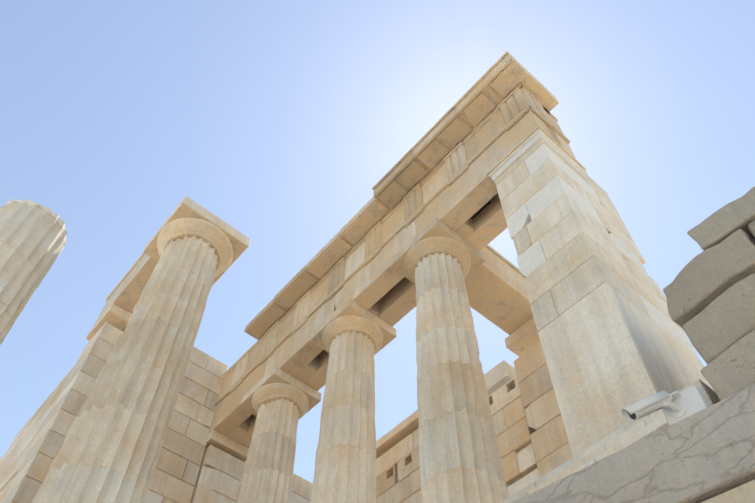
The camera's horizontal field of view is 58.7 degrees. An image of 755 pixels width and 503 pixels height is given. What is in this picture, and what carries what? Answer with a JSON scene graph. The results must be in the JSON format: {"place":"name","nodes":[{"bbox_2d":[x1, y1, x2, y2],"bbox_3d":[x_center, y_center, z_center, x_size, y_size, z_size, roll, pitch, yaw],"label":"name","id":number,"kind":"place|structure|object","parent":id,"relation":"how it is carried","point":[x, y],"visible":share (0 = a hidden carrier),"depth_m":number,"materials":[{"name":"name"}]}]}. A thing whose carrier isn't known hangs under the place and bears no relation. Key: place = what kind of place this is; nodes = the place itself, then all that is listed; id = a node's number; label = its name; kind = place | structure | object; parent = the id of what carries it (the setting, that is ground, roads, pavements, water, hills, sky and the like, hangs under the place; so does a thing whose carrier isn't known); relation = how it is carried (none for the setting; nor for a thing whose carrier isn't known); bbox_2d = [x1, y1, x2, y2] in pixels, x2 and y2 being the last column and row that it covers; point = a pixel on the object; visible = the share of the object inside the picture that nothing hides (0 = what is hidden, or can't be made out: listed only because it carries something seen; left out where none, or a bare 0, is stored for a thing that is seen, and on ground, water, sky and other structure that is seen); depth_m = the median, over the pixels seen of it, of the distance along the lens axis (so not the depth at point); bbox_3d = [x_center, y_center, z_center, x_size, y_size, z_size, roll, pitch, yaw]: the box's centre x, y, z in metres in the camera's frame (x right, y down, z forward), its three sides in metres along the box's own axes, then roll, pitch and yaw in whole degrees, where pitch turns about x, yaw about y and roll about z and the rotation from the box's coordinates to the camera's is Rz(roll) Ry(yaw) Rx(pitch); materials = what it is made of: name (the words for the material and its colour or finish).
{"place":"outdoors","nodes":[
{"label":"outdoors","id":0,"kind":"place"},
{"bbox_2d":[0,199,67,344],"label":"column","id":1,"kind":"structure","parent":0,"point":[33,240],"depth_m":11.32,"materials":[{"name":"stone"}]},
{"bbox_2d":[0,253,157,502],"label":"stone wall","id":2,"kind":"structure","parent":0,"point":[30,454],"depth_m":15.22,"materials":[{"name":"stone"}]},
{"bbox_2d":[32,218,232,502],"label":"column","id":3,"kind":"structure","parent":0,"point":[110,451],"depth_m":11.19,"materials":[{"name":"stone"}]},
{"bbox_2d":[143,196,250,285],"bbox_3d":[-4.144,-0.134,15.396,1.740,0.317,1.740,36,-62,-21],"label":"column abacus","id":4,"kind":"object","parent":3,"relation":"on","point":[187,207],"visible":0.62,"depth_m":15.07,"materials":[{"name":"beige stone"}]},
{"bbox_2d":[237,383,308,502],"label":"wing column","id":5,"kind":"structure","parent":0,"point":[281,409],"depth_m":12.64,"materials":[{"name":"stone"}]},
{"bbox_2d":[241,367,320,413],"bbox_3d":[-2.011,3.080,14.002,1.200,0.217,1.200,36,-62,-21],"label":"column abacus","id":6,"kind":"object","parent":5,"relation":"on","point":[275,375],"visible":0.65,"depth_m":13.77,"materials":[{"name":"beige stone"}]},
{"bbox_2d":[310,315,382,502],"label":"wing column","id":7,"kind":"structure","parent":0,"point":[345,466],"depth_m":10.85,"materials":[{"name":"stone"}]},
{"bbox_2d":[309,298,395,354],"bbox_3d":[-0.474,1.621,12.988,1.200,0.217,1.200,36,-62,-21],"label":"column abacus","id":8,"kind":"object","parent":7,"relation":"on","point":[348,307],"visible":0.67,"depth_m":12.76,"materials":[{"name":"beige stone"}]},
{"bbox_2d":[208,51,575,447],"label":"entablature","id":9,"kind":"structure","parent":7,"relation":"on","point":[505,104],"depth_m":12.88,"materials":[{"name":"stone"}]},
{"bbox_2d":[0,0,754,482],"label":"sky","id":10,"kind":"structure","parent":0,"point":[281,120],"materials":[{"name":"blue"}]},
{"bbox_2d":[404,236,508,502],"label":"wing column","id":11,"kind":"structure","parent":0,"point":[460,461],"depth_m":8.92,"materials":[{"name":"stone"}]},
{"bbox_2d":[390,218,484,284],"bbox_3d":[1.063,0.161,11.973,1.200,0.217,1.200,36,-62,-21],"label":"column abacus","id":12,"kind":"object","parent":11,"relation":"on","point":[434,227],"visible":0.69,"depth_m":11.76,"materials":[{"name":"beige stone"}]},
{"bbox_3d":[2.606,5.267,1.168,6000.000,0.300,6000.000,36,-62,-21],"label":"ground","id":13,"kind":"structure","parent":0,"visible":0},
{"bbox_3d":[1.018,5.485,4.241,3.004,4.492,22.992,36,-62,-21],"label":"podium wall","id":14,"kind":"object","parent":13,"relation":"on","visible":0},
{"bbox_2d":[501,379,719,502],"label":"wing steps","id":15,"kind":"structure","parent":14,"relation":"on","point":[626,435],"depth_m":5.62,"materials":[{"name":"beige stone"}]},
{"bbox_2d":[145,346,312,502],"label":"wall","id":16,"kind":"structure","parent":15,"relation":"on","point":[197,463],"depth_m":14.38,"materials":[{"name":"stone"}]},
{"bbox_2d":[376,318,572,502],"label":"wall","id":17,"kind":"structure","parent":15,"relation":"on","point":[533,444],"depth_m":12.06,"materials":[{"name":"stone"}]},
{"bbox_2d":[464,245,532,334],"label":"cross beam","id":18,"kind":"structure","parent":17,"relation":"on","point":[496,291],"depth_m":12.66,"materials":[{"name":"stone"}]},
{"bbox_2d":[486,125,714,456],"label":"corner pier","id":19,"kind":"structure","parent":15,"relation":"on","point":[614,339],"depth_m":7.87,"materials":[{"name":"stone"}]},
{"bbox_2d":[663,186,754,400],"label":"stone wall","id":20,"kind":"structure","parent":15,"relation":"on","point":[709,291],"depth_m":5.86,"materials":[{"name":"beige stone"}]},
{"bbox_2d":[701,479,754,502],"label":"stone block","id":21,"kind":"structure","parent":14,"relation":"attached to","point":[744,493],"depth_m":3.83,"materials":[{"name":"stone"}]},
{"bbox_2d":[513,384,754,502],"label":"stone slab","id":22,"kind":"structure","parent":21,"relation":"on","point":[707,453],"depth_m":4.19,"materials":[{"name":"stone"}]},
{"bbox_2d":[622,385,711,425],"bbox_3d":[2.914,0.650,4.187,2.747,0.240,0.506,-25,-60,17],"label":"security camera","id":23,"kind":"object","parent":22,"relation":"on","point":[676,406],"visible":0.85,"depth_m":4.44,"materials":[{"name":"white plastic"}]}
]}

